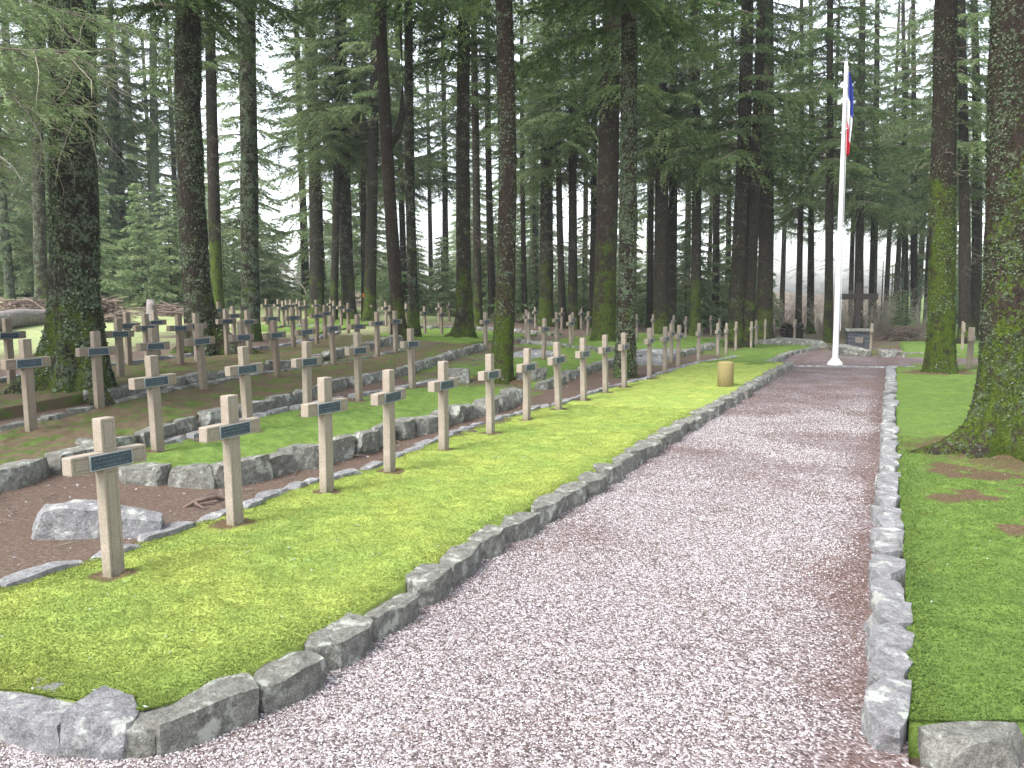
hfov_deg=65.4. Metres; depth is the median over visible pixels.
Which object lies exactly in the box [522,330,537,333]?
wall stone
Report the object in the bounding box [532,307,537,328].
grave cross
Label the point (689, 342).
moss bed
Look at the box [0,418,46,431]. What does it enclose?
edging stone
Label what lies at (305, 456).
wall stone
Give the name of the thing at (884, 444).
kerb stone
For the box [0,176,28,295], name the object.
young spruce
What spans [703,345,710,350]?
wall stone
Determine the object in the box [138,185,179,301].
young spruce
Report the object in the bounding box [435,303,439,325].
grave cross
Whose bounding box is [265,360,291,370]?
wall stone
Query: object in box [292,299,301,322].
grave cross
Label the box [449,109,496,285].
background spruce
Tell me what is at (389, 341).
wall stone
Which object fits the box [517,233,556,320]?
young spruce
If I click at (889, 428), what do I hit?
kerb stone
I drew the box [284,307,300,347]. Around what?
grave cross
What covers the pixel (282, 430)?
moss bed
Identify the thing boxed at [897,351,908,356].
edging stone
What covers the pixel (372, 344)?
wall stone
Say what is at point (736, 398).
kerb stone
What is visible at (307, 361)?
grave cross
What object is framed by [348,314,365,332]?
grave cross
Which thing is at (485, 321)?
grave cross
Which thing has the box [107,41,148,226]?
background spruce
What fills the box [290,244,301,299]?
young spruce
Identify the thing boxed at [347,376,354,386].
wall stone
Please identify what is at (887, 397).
kerb stone
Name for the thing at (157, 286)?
young spruce
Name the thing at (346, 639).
kerb stone
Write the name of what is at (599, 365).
wall stone
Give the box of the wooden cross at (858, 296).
[840,283,877,327]
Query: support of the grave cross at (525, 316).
on the forest floor
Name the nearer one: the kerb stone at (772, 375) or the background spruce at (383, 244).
the kerb stone at (772, 375)
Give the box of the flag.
[840,72,853,155]
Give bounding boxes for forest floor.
[0,288,978,765]
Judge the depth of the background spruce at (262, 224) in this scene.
41.26 m
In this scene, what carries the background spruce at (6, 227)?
on the forest floor
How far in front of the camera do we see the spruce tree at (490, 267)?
41.86 m
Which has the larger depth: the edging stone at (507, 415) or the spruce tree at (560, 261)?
the spruce tree at (560, 261)
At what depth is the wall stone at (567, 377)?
14.54 m
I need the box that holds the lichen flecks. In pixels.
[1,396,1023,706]
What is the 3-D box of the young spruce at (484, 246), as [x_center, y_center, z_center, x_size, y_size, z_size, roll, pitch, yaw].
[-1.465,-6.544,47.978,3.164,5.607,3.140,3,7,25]
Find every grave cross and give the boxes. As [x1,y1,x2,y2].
[0,318,25,383]
[1,339,50,431]
[62,416,146,577]
[75,331,115,408]
[106,318,133,376]
[122,312,139,364]
[128,355,176,450]
[132,314,158,365]
[136,328,169,361]
[149,311,166,355]
[166,315,190,364]
[184,313,206,361]
[184,323,214,389]
[199,394,259,525]
[215,309,236,354]
[216,302,225,318]
[225,346,262,418]
[228,321,253,346]
[229,306,241,334]
[237,310,256,353]
[261,299,270,324]
[261,308,279,350]
[262,320,285,377]
[273,299,280,322]
[277,301,288,326]
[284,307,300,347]
[285,300,291,324]
[291,341,321,403]
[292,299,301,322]
[294,318,315,340]
[295,301,304,323]
[301,300,309,317]
[301,377,347,492]
[309,306,323,343]
[312,300,320,306]
[319,305,331,338]
[322,316,340,364]
[326,299,331,315]
[329,301,335,322]
[336,301,345,325]
[343,303,353,332]
[345,333,369,400]
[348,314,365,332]
[369,312,384,356]
[371,369,405,471]
[381,302,388,326]
[385,305,389,333]
[387,311,401,352]
[400,328,420,388]
[405,303,407,323]
[420,306,428,332]
[428,361,457,449]
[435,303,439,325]
[437,307,445,334]
[446,302,452,320]
[478,354,500,433]
[480,312,490,349]
[516,348,537,420]
[522,310,527,337]
[524,313,532,338]
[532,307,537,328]
[538,318,549,358]
[547,342,566,409]
[552,312,560,341]
[559,308,564,330]
[566,315,574,346]
[571,312,575,340]
[575,338,590,400]
[579,309,583,328]
[585,311,590,335]
[598,335,611,392]
[618,333,629,387]
[635,314,639,338]
[644,328,654,375]
[651,314,654,335]
[660,327,669,372]
[668,323,674,362]
[671,315,675,336]
[674,325,682,366]
[683,316,687,337]
[696,323,701,360]
[709,315,712,335]
[715,323,720,355]
[724,323,728,353]
[734,321,737,350]
[749,322,753,347]
[754,320,758,344]
[764,319,766,338]
[793,320,795,337]
[869,324,872,349]
[961,323,965,349]
[966,327,972,368]
[970,327,975,368]
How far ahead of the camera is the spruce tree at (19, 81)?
8.85 m
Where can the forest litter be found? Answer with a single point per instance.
(284, 470)
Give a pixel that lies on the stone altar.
(858, 337)
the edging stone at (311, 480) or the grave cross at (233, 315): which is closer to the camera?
the edging stone at (311, 480)
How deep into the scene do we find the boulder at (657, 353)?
20.46 m
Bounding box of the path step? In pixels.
[794,365,886,367]
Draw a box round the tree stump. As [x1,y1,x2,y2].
[146,299,158,319]
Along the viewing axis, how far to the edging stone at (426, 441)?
8.69 m
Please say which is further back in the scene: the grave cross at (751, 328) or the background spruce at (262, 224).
the background spruce at (262, 224)
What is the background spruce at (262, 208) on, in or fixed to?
on the forest floor
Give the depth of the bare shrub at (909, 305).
48.09 m
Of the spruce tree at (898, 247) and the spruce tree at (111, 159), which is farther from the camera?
the spruce tree at (898, 247)
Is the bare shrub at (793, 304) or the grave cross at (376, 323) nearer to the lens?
the grave cross at (376, 323)
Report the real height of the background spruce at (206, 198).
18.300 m
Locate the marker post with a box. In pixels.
[717,361,733,386]
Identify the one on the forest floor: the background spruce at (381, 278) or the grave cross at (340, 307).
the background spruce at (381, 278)
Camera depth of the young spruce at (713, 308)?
41.07 m
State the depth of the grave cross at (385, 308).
31.33 m
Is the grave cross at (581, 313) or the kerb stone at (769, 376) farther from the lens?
the grave cross at (581, 313)
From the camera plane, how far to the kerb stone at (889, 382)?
14.29 m
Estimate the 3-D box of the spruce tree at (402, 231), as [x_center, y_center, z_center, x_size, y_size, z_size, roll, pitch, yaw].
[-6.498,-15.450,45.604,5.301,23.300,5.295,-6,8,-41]
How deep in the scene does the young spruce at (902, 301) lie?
40.03 m
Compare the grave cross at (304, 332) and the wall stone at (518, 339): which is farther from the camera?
the wall stone at (518, 339)
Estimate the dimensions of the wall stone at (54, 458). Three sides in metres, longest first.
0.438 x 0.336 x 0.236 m
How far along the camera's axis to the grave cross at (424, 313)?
27.25 m
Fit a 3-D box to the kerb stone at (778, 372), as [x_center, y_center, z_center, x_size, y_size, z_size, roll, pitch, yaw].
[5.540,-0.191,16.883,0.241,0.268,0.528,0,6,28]
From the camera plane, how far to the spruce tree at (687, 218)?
52.67 m
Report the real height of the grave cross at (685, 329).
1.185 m
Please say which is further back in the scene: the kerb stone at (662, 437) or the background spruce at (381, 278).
the background spruce at (381, 278)
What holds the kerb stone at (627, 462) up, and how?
on the forest floor
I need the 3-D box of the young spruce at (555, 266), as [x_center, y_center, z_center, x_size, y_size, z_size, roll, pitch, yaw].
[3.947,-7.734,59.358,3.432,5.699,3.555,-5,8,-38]
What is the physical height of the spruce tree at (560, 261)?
23.300 m
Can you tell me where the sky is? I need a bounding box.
[0,0,988,296]
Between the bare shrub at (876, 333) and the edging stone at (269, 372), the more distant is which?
the bare shrub at (876, 333)
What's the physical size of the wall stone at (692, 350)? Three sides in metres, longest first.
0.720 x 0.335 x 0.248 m
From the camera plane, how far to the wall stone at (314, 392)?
11.36 m
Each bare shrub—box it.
[773,289,821,324]
[775,275,852,323]
[787,274,881,325]
[788,299,850,335]
[815,285,884,333]
[817,275,921,327]
[833,286,926,333]
[833,292,894,327]
[847,287,914,337]
[865,284,927,323]
[877,277,927,309]
[879,293,927,336]
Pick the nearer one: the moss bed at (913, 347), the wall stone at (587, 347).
the wall stone at (587, 347)
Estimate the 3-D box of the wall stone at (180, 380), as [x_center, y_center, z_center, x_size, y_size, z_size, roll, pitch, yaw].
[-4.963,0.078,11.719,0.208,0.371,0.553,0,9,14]
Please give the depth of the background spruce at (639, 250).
61.25 m
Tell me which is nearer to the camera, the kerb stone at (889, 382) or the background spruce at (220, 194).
the kerb stone at (889, 382)
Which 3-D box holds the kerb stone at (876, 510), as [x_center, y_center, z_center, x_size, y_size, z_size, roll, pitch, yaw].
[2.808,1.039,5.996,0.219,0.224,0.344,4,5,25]
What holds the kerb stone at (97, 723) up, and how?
on the forest floor
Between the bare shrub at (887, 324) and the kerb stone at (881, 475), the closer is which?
the kerb stone at (881, 475)
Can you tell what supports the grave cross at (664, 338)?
on the moss bed at (694, 386)
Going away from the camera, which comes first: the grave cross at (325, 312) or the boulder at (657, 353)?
the boulder at (657, 353)
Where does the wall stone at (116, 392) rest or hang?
on the forest floor
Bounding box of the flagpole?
[827,52,848,364]
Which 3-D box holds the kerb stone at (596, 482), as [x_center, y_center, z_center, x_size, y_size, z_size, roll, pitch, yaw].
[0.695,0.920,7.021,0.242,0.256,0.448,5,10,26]
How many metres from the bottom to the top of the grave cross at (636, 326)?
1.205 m
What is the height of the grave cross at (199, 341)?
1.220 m
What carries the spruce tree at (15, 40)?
on the forest floor
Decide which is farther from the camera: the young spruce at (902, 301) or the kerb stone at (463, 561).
the young spruce at (902, 301)
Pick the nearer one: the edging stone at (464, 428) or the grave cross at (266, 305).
the edging stone at (464, 428)
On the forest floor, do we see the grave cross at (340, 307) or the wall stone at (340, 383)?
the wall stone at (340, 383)
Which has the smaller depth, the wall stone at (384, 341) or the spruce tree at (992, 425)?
the spruce tree at (992, 425)
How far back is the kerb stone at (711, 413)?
11.00 m
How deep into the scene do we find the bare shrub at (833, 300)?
55.23 m
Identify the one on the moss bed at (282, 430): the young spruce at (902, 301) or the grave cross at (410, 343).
the grave cross at (410, 343)
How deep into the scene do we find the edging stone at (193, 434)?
8.38 m
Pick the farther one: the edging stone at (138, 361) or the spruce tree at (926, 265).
the spruce tree at (926, 265)
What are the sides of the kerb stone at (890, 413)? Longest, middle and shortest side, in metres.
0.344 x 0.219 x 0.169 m
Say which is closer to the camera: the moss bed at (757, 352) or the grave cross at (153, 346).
the grave cross at (153, 346)
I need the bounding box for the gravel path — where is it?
[0,348,1023,767]
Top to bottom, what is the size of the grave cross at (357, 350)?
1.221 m
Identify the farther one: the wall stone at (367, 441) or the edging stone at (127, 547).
the wall stone at (367, 441)
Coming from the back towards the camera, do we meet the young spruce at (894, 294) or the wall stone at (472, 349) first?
the young spruce at (894, 294)
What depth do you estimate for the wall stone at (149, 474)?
6.67 m
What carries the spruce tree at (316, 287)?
on the forest floor
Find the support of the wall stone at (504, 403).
on the forest floor
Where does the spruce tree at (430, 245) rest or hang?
on the forest floor
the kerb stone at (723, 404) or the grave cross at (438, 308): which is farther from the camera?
the grave cross at (438, 308)
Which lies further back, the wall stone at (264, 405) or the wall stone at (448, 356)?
the wall stone at (448, 356)
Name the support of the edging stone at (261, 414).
on the forest floor
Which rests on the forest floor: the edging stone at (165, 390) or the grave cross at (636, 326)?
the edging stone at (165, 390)
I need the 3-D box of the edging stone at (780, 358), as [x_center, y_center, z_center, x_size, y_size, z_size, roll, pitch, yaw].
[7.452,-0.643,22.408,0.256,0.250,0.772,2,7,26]
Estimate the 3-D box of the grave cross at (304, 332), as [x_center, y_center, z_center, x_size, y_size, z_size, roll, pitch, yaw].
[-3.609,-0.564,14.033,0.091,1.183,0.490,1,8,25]
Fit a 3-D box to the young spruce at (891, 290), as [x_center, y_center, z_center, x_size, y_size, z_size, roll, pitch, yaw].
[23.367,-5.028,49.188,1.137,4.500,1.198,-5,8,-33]
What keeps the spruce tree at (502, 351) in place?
on the forest floor
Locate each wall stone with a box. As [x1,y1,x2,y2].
[0,457,49,491]
[44,446,93,473]
[83,387,123,401]
[116,435,138,446]
[118,462,171,486]
[119,384,146,396]
[134,423,175,447]
[160,376,186,388]
[168,463,215,488]
[173,416,197,434]
[182,371,219,383]
[197,407,239,426]
[209,454,272,487]
[217,369,238,377]
[238,398,278,417]
[263,364,269,371]
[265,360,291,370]
[266,393,294,407]
[266,452,294,476]
[277,444,318,470]
[292,389,302,403]
[312,354,323,362]
[312,386,317,398]
[316,381,334,395]
[322,350,339,360]
[332,377,347,390]
[333,434,355,462]
[336,347,344,356]
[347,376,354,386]
[354,429,381,454]
[363,371,381,384]
[366,341,374,347]
[370,422,382,446]
[380,337,387,345]
[385,337,392,344]
[395,417,414,439]
[396,365,407,376]
[414,415,437,435]
[415,360,426,370]
[424,357,439,365]
[425,359,430,368]
[426,326,439,328]
[429,409,451,424]
[435,354,446,360]
[441,352,452,360]
[447,350,460,358]
[449,404,465,423]
[458,348,468,355]
[464,346,475,353]
[464,403,485,419]
[472,344,479,351]
[472,396,498,414]
[478,327,493,330]
[479,343,484,350]
[495,395,510,411]
[499,388,521,404]
[501,389,516,407]
[514,387,522,401]
[515,337,521,342]
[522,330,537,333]
[522,339,533,344]
[531,340,552,345]
[535,379,551,389]
[538,331,554,335]
[551,343,570,347]
[551,374,565,383]
[561,373,570,381]
[562,370,576,378]
[572,345,593,349]
[577,365,590,373]
[586,364,597,371]
[590,347,614,350]
[592,362,601,369]
[681,349,689,355]
[688,348,695,353]
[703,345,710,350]
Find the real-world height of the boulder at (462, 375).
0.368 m
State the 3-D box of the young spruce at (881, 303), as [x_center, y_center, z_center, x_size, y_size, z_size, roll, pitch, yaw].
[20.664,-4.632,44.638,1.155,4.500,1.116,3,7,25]
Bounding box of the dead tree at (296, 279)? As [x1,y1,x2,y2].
[264,252,308,302]
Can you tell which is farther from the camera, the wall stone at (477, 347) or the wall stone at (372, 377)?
the wall stone at (477, 347)
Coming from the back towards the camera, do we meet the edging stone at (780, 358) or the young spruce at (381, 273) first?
the young spruce at (381, 273)
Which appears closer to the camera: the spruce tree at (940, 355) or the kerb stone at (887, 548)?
the kerb stone at (887, 548)
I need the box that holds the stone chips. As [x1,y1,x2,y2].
[0,339,675,564]
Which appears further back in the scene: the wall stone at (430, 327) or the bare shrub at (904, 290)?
the bare shrub at (904, 290)
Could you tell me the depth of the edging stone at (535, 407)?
11.24 m
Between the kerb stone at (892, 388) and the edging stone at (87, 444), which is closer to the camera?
the edging stone at (87, 444)
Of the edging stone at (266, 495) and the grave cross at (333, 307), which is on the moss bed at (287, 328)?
the grave cross at (333, 307)
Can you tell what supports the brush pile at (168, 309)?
on the forest floor
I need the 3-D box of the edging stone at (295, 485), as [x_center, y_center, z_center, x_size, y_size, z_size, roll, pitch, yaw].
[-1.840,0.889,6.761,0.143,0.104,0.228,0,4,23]
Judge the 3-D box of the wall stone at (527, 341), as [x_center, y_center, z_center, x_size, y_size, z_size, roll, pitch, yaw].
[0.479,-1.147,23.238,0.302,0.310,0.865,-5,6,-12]
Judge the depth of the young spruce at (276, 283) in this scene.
47.34 m
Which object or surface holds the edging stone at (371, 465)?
on the forest floor
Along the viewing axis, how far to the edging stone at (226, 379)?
12.62 m
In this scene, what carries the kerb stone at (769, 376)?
on the forest floor
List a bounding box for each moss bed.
[0,335,386,419]
[0,343,472,464]
[0,362,782,708]
[130,386,503,468]
[229,317,368,333]
[365,328,536,343]
[470,350,613,387]
[514,333,724,352]
[700,361,773,364]
[707,344,811,361]
[871,350,878,355]
[896,366,1023,757]
[899,343,978,353]
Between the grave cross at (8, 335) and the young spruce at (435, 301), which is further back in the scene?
the young spruce at (435, 301)
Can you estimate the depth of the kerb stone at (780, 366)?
17.63 m
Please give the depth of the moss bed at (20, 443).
9.75 m
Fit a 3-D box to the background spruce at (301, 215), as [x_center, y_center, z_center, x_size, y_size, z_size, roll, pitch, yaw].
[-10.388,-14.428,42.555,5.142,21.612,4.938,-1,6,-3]
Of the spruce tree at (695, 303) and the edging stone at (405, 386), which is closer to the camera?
the edging stone at (405, 386)
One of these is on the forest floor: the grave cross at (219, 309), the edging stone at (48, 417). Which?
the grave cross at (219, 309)
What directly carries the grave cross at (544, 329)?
on the moss bed at (572, 363)
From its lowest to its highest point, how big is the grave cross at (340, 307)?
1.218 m
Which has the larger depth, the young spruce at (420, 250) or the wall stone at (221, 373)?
the young spruce at (420, 250)
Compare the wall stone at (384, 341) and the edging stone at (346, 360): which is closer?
the edging stone at (346, 360)
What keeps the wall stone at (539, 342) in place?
on the forest floor
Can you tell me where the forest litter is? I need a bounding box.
[0,333,691,546]
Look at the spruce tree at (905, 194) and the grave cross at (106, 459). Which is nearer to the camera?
the grave cross at (106, 459)
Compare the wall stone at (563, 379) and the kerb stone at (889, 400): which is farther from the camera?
the wall stone at (563, 379)
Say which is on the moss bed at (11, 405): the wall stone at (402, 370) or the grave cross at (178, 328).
the grave cross at (178, 328)
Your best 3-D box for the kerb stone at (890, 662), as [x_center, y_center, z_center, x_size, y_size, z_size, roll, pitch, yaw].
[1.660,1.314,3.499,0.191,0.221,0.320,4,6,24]
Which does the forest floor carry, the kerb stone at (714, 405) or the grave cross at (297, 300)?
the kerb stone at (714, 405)
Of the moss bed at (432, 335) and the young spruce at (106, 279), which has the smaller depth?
the moss bed at (432, 335)
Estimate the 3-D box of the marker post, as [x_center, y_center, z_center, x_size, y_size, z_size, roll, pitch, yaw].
[3.688,-0.090,13.773,0.270,0.614,0.270,3,7,25]
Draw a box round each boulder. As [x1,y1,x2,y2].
[31,499,165,539]
[448,368,470,382]
[513,350,552,358]
[516,367,546,380]
[636,348,675,359]
[636,357,667,365]
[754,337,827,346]
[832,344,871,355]
[878,349,896,356]
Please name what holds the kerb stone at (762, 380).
on the forest floor
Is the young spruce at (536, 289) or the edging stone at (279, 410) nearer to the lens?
the edging stone at (279, 410)
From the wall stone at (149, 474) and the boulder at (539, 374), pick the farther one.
the boulder at (539, 374)
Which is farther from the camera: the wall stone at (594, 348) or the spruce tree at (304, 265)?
the spruce tree at (304, 265)
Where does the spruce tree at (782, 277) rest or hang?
on the forest floor
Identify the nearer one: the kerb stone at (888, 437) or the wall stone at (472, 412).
the kerb stone at (888, 437)
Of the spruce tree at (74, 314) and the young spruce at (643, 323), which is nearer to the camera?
the spruce tree at (74, 314)
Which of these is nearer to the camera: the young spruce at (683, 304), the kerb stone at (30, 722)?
the kerb stone at (30, 722)
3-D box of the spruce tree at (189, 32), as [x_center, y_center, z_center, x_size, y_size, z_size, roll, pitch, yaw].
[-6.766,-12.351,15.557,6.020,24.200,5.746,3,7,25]
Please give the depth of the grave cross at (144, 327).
13.65 m
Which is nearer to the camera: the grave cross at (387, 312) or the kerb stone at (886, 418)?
the kerb stone at (886, 418)
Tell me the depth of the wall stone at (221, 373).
12.84 m
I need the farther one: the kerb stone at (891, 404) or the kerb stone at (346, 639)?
the kerb stone at (891, 404)
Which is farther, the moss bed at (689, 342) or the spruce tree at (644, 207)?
the spruce tree at (644, 207)
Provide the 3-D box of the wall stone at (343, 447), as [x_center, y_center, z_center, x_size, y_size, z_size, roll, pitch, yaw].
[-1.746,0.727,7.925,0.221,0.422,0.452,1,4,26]
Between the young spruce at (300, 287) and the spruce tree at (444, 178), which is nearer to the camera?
the spruce tree at (444, 178)
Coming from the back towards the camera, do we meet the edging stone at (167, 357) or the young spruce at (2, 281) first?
the young spruce at (2, 281)
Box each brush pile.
[0,297,46,313]
[101,293,141,323]
[134,300,182,316]
[872,325,926,340]
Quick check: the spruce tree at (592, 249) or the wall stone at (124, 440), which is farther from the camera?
the spruce tree at (592, 249)
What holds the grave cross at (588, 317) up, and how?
on the moss bed at (689, 342)
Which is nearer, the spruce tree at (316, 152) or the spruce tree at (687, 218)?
the spruce tree at (316, 152)
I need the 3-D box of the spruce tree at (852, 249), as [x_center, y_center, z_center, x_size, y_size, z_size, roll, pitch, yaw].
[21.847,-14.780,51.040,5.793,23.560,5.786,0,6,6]
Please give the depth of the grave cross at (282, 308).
27.23 m
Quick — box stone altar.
[844,328,873,348]
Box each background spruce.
[0,2,46,230]
[0,6,48,286]
[0,46,48,298]
[2,0,136,272]
[4,3,47,211]
[12,83,135,281]
[44,90,143,243]
[97,34,147,250]
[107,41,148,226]
[120,27,178,269]
[122,37,165,278]
[201,102,237,266]
[202,5,294,272]
[203,119,240,257]
[234,157,276,275]
[272,8,360,303]
[323,23,406,301]
[323,170,360,300]
[377,218,385,270]
[448,165,472,285]
[448,203,455,290]
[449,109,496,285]
[449,167,481,287]
[481,147,528,278]
[516,41,566,304]
[519,206,557,289]
[526,165,539,294]
[579,58,646,282]
[616,203,644,295]
[880,91,958,325]
[922,85,984,323]
[956,136,982,307]
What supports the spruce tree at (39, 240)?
on the forest floor
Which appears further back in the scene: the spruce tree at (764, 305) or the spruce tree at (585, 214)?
the spruce tree at (585, 214)
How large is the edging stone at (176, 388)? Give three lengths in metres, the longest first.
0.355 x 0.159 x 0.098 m
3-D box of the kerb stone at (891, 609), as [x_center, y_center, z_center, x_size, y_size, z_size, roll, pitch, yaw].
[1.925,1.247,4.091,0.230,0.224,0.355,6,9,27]
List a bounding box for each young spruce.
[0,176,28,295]
[0,206,33,296]
[1,188,48,295]
[7,200,22,261]
[99,191,137,306]
[99,206,124,294]
[105,174,152,294]
[107,183,177,306]
[132,178,183,302]
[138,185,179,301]
[162,180,181,301]
[182,205,230,301]
[221,225,240,308]
[222,211,263,300]
[232,213,283,303]
[259,222,295,304]
[261,218,301,299]
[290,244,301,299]
[295,257,309,299]
[301,239,330,310]
[325,238,339,299]
[355,232,383,301]
[376,237,388,303]
[376,237,399,307]
[404,241,433,315]
[405,204,437,302]
[422,237,455,316]
[423,237,455,315]
[451,216,481,297]
[470,236,487,314]
[472,229,496,307]
[482,204,520,309]
[482,220,520,303]
[482,236,496,316]
[487,224,537,321]
[515,247,534,312]
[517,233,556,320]
[553,242,567,302]
[553,266,567,317]
[556,233,588,313]
[565,217,590,321]
[616,252,646,325]
[616,256,618,308]
[635,227,654,325]
[637,234,654,306]
[676,239,706,329]
[677,175,729,331]
[688,255,721,328]
[702,197,756,324]
[702,267,727,327]
[716,246,778,329]
[755,247,784,321]
[757,248,783,316]
[866,260,881,332]
[876,261,886,334]
[884,263,897,329]
[885,267,892,322]
[888,255,916,335]
[891,257,901,327]
[893,254,917,336]
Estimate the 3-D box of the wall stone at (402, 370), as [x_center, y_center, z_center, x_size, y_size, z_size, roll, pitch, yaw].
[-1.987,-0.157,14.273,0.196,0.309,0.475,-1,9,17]
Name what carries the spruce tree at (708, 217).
on the forest floor
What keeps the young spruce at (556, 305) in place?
on the forest floor
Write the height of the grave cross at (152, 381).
1.204 m
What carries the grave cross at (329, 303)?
on the moss bed at (287, 328)
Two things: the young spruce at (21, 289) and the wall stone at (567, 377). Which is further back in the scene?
the young spruce at (21, 289)
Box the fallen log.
[0,309,45,330]
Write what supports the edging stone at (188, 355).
on the forest floor
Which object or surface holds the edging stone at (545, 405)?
on the forest floor
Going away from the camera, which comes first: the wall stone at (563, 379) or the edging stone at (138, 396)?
the edging stone at (138, 396)
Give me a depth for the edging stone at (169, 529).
5.43 m
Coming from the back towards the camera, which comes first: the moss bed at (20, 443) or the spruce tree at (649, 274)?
the spruce tree at (649, 274)
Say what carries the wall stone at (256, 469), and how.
on the forest floor
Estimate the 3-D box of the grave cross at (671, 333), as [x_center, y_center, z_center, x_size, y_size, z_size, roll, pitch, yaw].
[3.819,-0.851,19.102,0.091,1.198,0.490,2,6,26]
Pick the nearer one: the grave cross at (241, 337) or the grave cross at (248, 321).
the grave cross at (241, 337)
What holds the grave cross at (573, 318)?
on the moss bed at (689, 342)
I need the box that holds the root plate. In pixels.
[776,322,808,337]
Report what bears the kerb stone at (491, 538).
on the forest floor
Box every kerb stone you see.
[0,678,73,757]
[60,685,139,759]
[125,704,170,758]
[149,673,258,755]
[253,651,325,713]
[304,612,372,671]
[364,592,417,640]
[405,563,451,607]
[439,541,480,587]
[468,525,505,559]
[500,512,542,543]
[531,492,570,525]
[554,481,586,507]
[578,471,606,496]
[593,463,623,485]
[612,453,636,475]
[624,447,646,464]
[634,439,660,458]
[647,434,665,450]
[655,426,682,444]
[671,420,687,435]
[680,417,693,431]
[687,415,700,428]
[689,409,705,423]
[697,407,716,419]
[705,403,720,414]
[713,400,725,411]
[718,395,733,407]
[728,393,738,403]
[731,390,743,400]
[736,386,751,397]
[742,381,757,390]
[751,380,760,388]
[753,378,764,386]
[756,376,767,383]
[761,373,771,381]
[764,371,774,379]
[768,369,780,375]
[776,365,783,372]
[777,365,787,371]
[861,678,911,754]
[863,595,912,631]
[865,622,914,662]
[867,646,912,687]
[868,554,905,598]
[869,526,904,558]
[870,505,902,525]
[870,578,904,610]
[874,471,901,485]
[874,490,900,507]
[874,541,900,557]
[876,475,898,494]
[877,512,903,529]
[879,458,898,472]
[880,424,898,435]
[880,433,897,445]
[880,440,898,455]
[881,407,894,416]
[881,422,895,425]
[881,453,901,460]
[882,396,893,404]
[882,415,895,423]
[882,446,896,452]
[883,390,893,395]
[883,401,898,413]
[883,411,895,416]
[884,376,895,381]
[884,399,898,401]
[885,381,897,387]
[885,386,897,393]
[886,394,896,399]
[918,720,1023,767]
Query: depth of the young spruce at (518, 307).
39.99 m
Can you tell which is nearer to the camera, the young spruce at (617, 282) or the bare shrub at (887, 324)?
the bare shrub at (887, 324)
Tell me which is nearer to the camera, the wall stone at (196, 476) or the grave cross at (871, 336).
the wall stone at (196, 476)
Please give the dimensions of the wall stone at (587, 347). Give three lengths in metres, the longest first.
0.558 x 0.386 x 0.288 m
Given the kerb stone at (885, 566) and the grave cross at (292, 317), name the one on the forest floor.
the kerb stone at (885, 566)
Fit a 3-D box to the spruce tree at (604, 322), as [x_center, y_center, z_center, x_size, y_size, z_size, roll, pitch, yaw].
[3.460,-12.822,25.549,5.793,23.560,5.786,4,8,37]
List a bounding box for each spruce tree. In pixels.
[0,0,46,46]
[0,0,47,297]
[0,0,116,308]
[0,0,179,233]
[0,0,236,406]
[3,1,47,189]
[11,0,332,355]
[96,0,173,298]
[97,0,175,264]
[101,0,205,278]
[128,0,287,318]
[128,9,206,262]
[152,0,308,341]
[258,0,325,304]
[264,0,470,340]
[265,0,334,316]
[268,0,395,319]
[284,0,420,319]
[302,2,442,318]
[307,0,638,384]
[325,1,434,321]
[346,0,493,336]
[351,6,452,307]
[352,26,430,220]
[389,0,556,337]
[403,3,498,295]
[414,0,525,326]
[414,33,455,306]
[435,6,537,317]
[470,0,565,322]
[480,66,539,238]
[492,0,762,378]
[494,0,620,328]
[496,0,619,326]
[496,15,564,294]
[516,3,598,328]
[540,0,717,341]
[549,9,620,327]
[554,14,598,300]
[590,0,711,333]
[618,1,733,332]
[619,36,692,327]
[637,0,763,335]
[637,42,684,282]
[658,0,833,347]
[668,14,710,288]
[677,35,734,303]
[682,2,751,329]
[691,0,739,289]
[712,0,838,339]
[761,0,919,342]
[774,0,841,333]
[774,0,855,322]
[774,28,819,324]
[803,0,904,327]
[806,2,847,319]
[811,0,914,327]
[811,0,923,327]
[844,0,929,314]
[848,0,984,373]
[849,0,931,325]
[865,6,926,307]
[877,0,910,317]
[880,0,990,343]
[884,17,984,283]
[888,0,989,340]
[908,29,958,331]
[909,0,1023,461]
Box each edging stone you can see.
[0,374,18,382]
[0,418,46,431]
[0,560,84,587]
[40,412,67,420]
[66,406,94,414]
[75,438,92,443]
[78,441,94,451]
[90,544,141,560]
[113,399,121,403]
[121,392,146,401]
[125,358,159,363]
[137,521,195,542]
[159,355,176,359]
[160,389,171,392]
[164,435,185,444]
[167,386,190,390]
[184,353,192,357]
[185,430,198,437]
[187,380,222,387]
[195,509,225,522]
[214,376,238,381]
[243,498,262,508]
[250,372,266,376]
[253,411,270,417]
[255,346,280,348]
[255,488,287,501]
[266,369,286,373]
[267,406,288,413]
[279,343,290,346]
[284,481,306,489]
[286,367,301,370]
[289,404,300,409]
[302,477,318,483]
[334,468,361,479]
[337,359,353,361]
[348,391,374,397]
[360,461,383,470]
[395,384,416,387]
[395,451,404,457]
[403,445,424,453]
[414,438,436,445]
[416,381,427,385]
[449,429,461,433]
[458,426,473,430]
[470,422,484,426]
[495,413,514,417]
[495,417,502,422]
[531,405,540,410]
[540,404,550,407]
[591,388,601,393]
[774,356,782,361]
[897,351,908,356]

